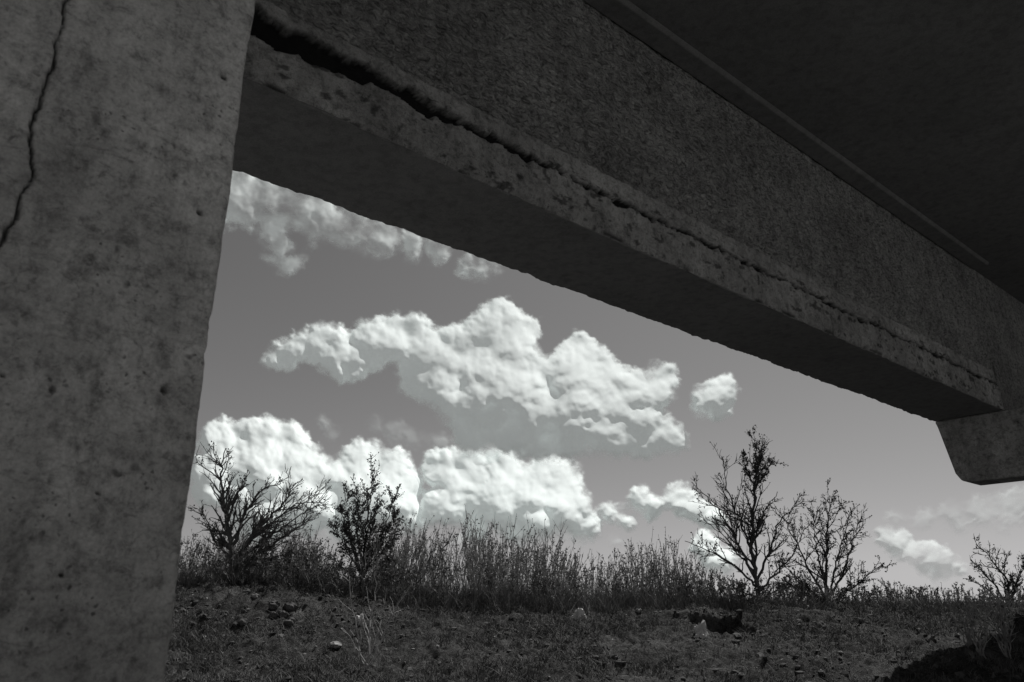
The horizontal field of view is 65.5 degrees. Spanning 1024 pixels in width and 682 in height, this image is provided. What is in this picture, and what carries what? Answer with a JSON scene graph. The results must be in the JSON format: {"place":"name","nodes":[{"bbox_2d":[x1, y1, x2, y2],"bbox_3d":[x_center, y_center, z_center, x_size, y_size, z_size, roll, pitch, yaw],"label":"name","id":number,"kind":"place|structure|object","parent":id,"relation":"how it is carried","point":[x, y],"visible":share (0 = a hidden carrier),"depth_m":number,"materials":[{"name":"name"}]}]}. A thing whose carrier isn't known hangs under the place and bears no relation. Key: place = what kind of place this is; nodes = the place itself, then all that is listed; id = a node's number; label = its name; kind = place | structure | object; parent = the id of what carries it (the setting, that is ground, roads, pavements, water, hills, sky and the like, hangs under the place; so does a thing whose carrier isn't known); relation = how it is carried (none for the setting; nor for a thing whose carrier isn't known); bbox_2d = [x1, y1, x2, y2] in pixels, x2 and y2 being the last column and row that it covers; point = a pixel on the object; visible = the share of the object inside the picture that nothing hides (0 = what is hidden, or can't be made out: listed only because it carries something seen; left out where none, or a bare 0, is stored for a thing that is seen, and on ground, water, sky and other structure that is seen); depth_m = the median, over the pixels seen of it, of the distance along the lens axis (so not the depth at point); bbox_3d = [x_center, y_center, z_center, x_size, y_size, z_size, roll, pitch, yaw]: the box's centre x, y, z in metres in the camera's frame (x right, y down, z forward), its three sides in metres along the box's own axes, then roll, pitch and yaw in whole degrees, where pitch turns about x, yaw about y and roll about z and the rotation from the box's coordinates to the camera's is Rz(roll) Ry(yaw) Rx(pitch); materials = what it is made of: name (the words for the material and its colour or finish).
{"place":"outdoors","nodes":[
{"label":"outdoors","id":0,"kind":"place"},
{"bbox_2d":[190,415,423,546],"bbox_3d":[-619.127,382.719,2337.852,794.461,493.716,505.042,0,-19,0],"label":"cloud","id":1,"kind":"structure","parent":0,"point":[263,449],"depth_m":2265.69,"materials":[{"name":"white"}]},
{"bbox_2d":[225,170,448,273],"bbox_3d":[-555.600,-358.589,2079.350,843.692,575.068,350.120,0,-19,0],"label":"cloud","id":2,"kind":"structure","parent":0,"point":[273,226],"depth_m":1975.73,"materials":[{"name":"white"}]},
{"bbox_2d":[457,263,485,276],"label":"cloud","id":3,"kind":"structure","parent":0,"point":[464,269],"depth_m":2045.71,"materials":[{"name":"white"}]},
{"bbox_2d":[261,297,687,461],"bbox_3d":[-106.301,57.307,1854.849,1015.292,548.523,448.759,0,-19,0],"label":"cloud","id":4,"kind":"structure","parent":0,"point":[488,374],"depth_m":1763.22,"materials":[{"name":"white"}]},
{"bbox_2d":[419,446,597,545],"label":"cloud","id":5,"kind":"structure","parent":0,"point":[497,486],"depth_m":2155.27,"materials":[{"name":"white"}]},
{"bbox_2d":[163,574,1023,681],"bbox_3d":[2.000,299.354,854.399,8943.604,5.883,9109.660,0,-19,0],"label":"ground","id":6,"kind":"structure","parent":0,"point":[721,625],"depth_m":10.51,"materials":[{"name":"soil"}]},
{"bbox_2d":[238,618,247,625],"bbox_3d":[-3.701,3.865,10.935,0.129,0.111,0.131,0,-19,0],"label":"rock","id":7,"kind":"object","parent":6,"relation":"on","point":[242,622],"visible":1,"depth_m":10.90,"materials":[{"name":"stone"}]},
{"bbox_2d":[243,588,250,594],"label":"rock","id":8,"kind":"object","parent":6,"relation":"on","point":[247,591],"visible":0.76,"depth_m":12.27,"materials":[{"name":"stone"}]},
{"bbox_2d":[251,593,258,598],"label":"rock","id":9,"kind":"object","parent":6,"relation":"on","point":[255,596],"visible":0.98,"depth_m":12.06,"materials":[{"name":"stone"}]},
{"bbox_2d":[186,441,335,572],"bbox_3d":[-4.315,2.919,13.715,2.588,2.406,1.481,0,-19,0],"label":"bare tree","id":10,"kind":"object","parent":6,"relation":"on","point":[259,527],"visible":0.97,"depth_m":13.65,"materials":[{"name":"black plant"}]},
{"bbox_2d":[268,600,279,609],"bbox_3d":[-3.494,3.878,11.685,0.173,0.150,0.185,-16,-25,38],"label":"rock","id":11,"kind":"object","parent":6,"relation":"on","point":[273,604],"visible":0.99,"depth_m":11.62,"materials":[{"name":"stone"}]},
{"bbox_2d":[269,611,278,618],"bbox_3d":[-3.397,3.907,11.347,0.128,0.110,0.132,-10,-22,26],"label":"rock","id":12,"kind":"object","parent":6,"relation":"on","point":[273,614],"visible":0.99,"depth_m":11.30,"materials":[{"name":"stone"}]},
{"bbox_2d":[277,610,288,618],"bbox_3d":[-3.290,3.942,11.442,0.170,0.140,0.193,0,-19,0],"label":"rock","id":13,"kind":"object","parent":6,"relation":"on","point":[280,613],"visible":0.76,"depth_m":11.39,"materials":[{"name":"stone"}]},
{"bbox_2d":[283,617,294,626],"bbox_3d":[-3.115,3.929,11.127,0.149,0.138,0.178,-4,-20,12],"label":"rock","id":14,"kind":"object","parent":6,"relation":"on","point":[289,621],"visible":0.92,"depth_m":11.08,"materials":[{"name":"stone"}]},
{"bbox_2d":[284,602,298,611],"bbox_3d":[-3.251,3.921,11.723,0.217,0.162,0.189,-12,-22,30],"label":"rock","id":15,"kind":"object","parent":6,"relation":"on","point":[290,606],"visible":0.94,"depth_m":11.66,"materials":[{"name":"stone"}]},
{"bbox_2d":[328,641,342,648],"bbox_3d":[-2.280,3.929,10.275,0.172,0.109,0.190,17,-25,-40],"label":"rock","id":16,"kind":"object","parent":6,"relation":"on","point":[337,644],"visible":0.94,"depth_m":10.22,"materials":[{"name":"stone"}]},
{"bbox_2d":[356,613,363,625],"bbox_3d":[-2.207,4.056,11.500,0.125,0.238,0.140,0,-19,0],"label":"plastic bag","id":17,"kind":"object","parent":6,"relation":"on","point":[358,618],"visible":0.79,"depth_m":11.48,"materials":[{"name":"white plastic"}]},
{"bbox_2d":[324,452,406,590],"bbox_3d":[-2.613,3.242,14.237,1.516,2.557,0.767,-3,-19,9],"label":"thorn bush","id":18,"kind":"object","parent":6,"relation":"on","point":[348,532],"visible":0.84,"depth_m":14.19,"materials":[{"name":"black plant"}]},
{"bbox_2d":[339,559,413,669],"bbox_3d":[-1.622,3.224,9.375,0.899,1.313,0.313,-1,-19,4],"label":"grass tuft","id":19,"kind":"object","parent":6,"relation":"on","point":[369,653],"visible":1,"depth_m":9.32,"materials":[{"name":"grey plant"}]},
{"bbox_2d":[0,0,1023,681],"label":"concrete bridge","id":20,"kind":"structure","parent":6,"relation":"on","point":[828,190],"depth_m":6.17,"materials":[{"name":"grey concrete"}]},
{"bbox_2d":[570,608,586,620],"bbox_3d":[1.016,4.271,12.277,0.259,0.303,0.271,0,-19,0],"label":"plastic bag","id":21,"kind":"object","parent":6,"relation":"on","point":[579,613],"visible":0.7,"depth_m":12.21,"materials":[{"name":"grey plastic"}]},
{"bbox_2d":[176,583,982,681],"bbox_3d":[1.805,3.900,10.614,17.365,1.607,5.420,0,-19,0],"label":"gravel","id":22,"kind":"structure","parent":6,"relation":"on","point":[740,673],"depth_m":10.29,"materials":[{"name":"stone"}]},
{"bbox_2d":[167,581,1023,681],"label":"soil clods","id":23,"kind":"object","parent":6,"relation":"on","point":[821,672],"visible":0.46,"depth_m":10.68,"materials":[{"name":"grey soil"}]},
{"bbox_2d":[177,508,1023,608],"bbox_3d":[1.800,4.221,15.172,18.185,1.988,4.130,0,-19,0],"label":"tall dry weeds","id":24,"kind":"object","parent":6,"relation":"on","point":[477,571],"visible":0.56,"depth_m":13.98,"materials":[{"name":"grey plant"}]},
{"bbox_2d":[694,620,708,638],"bbox_3d":[2.584,4.018,10.880,0.203,0.405,0.227,0,-19,0],"label":"plastic bag","id":25,"kind":"object","parent":6,"relation":"on","point":[701,630],"visible":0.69,"depth_m":10.87,"materials":[{"name":"grey plastic"}]},
{"bbox_2d":[685,425,815,601],"bbox_3d":[4.367,3.146,14.518,2.597,3.322,0.970,0,-19,0],"label":"bare tree","id":26,"kind":"object","parent":6,"relation":"on","point":[752,536],"visible":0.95,"depth_m":14.47,"materials":[{"name":"black plant"}]},
{"bbox_2d":[817,621,826,628],"bbox_3d":[4.599,4.248,11.865,0.156,0.134,0.170,0,-19,0],"label":"rock","id":27,"kind":"object","parent":6,"relation":"on","point":[821,623],"visible":0.59,"depth_m":11.81,"materials":[{"name":"stone"}]},
{"bbox_2d":[763,478,896,599],"bbox_3d":[5.719,3.659,14.525,2.040,2.299,0.970,0,-19,0],"label":"bare tree","id":28,"kind":"object","parent":6,"relation":"on","point":[844,571],"visible":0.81,"depth_m":14.56,"materials":[{"name":"black plant"}]},
{"bbox_2d":[946,595,985,646],"bbox_3d":[5.973,3.667,10.366,0.505,0.700,0.374,0,-19,0],"label":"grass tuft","id":29,"kind":"object","parent":6,"relation":"on","point":[969,641],"visible":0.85,"depth_m":10.37,"materials":[{"name":"black plant"}]},
{"bbox_2d":[952,604,997,658],"bbox_3d":[5.628,3.493,9.574,0.447,0.631,0.273,0,-19,0],"label":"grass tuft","id":30,"kind":"object","parent":6,"relation":"on","point":[979,650],"visible":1,"depth_m":9.56,"materials":[{"name":"black plant"}]},
{"bbox_2d":[960,591,1021,657],"bbox_3d":[6.062,3.587,10.022,0.577,0.901,0.387,0,-19,0],"label":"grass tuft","id":31,"kind":"object","parent":6,"relation":"on","point":[1005,648],"visible":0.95,"depth_m":9.97,"materials":[{"name":"black plant"}]},
{"bbox_2d":[963,533,1023,600],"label":"bare tree","id":32,"kind":"object","parent":6,"relation":"on","point":[1008,584],"visible":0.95,"depth_m":15.22,"materials":[{"name":"black plant"}]},
{"bbox_2d":[973,596,1023,642],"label":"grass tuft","id":33,"kind":"object","parent":6,"relation":"on","point":[1005,618],"visible":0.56,"depth_m":10.56,"materials":[{"name":"black plant"}]},
{"bbox_2d":[176,558,1023,616],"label":"crest grass","id":34,"kind":"structure","parent":0,"point":[507,600],"depth_m":13.14,"materials":[{"name":"grey plant"}]},
{"bbox_2d":[179,171,1023,603],"label":"sky","id":35,"kind":"structure","parent":0,"point":[891,459],"materials":[{"name":"grey"}]},
{"bbox_2d":[588,482,727,538],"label":"cloud","id":36,"kind":"structure","parent":0,"point":[677,499],"depth_m":2400.11,"materials":[{"name":"white"}]},
{"bbox_2d":[688,529,737,573],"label":"cloud","id":37,"kind":"structure","parent":0,"point":[712,562],"depth_m":2510.50,"materials":[{"name":"white"}]},
{"bbox_2d":[690,373,736,421],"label":"cloud","id":38,"kind":"structure","parent":0,"point":[714,399],"depth_m":1710.26,"materials":[{"name":"white"}]},
{"bbox_2d":[876,532,961,575],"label":"cloud","id":39,"kind":"structure","parent":0,"point":[897,543],"depth_m":2617.07,"materials":[{"name":"white"}]}
]}

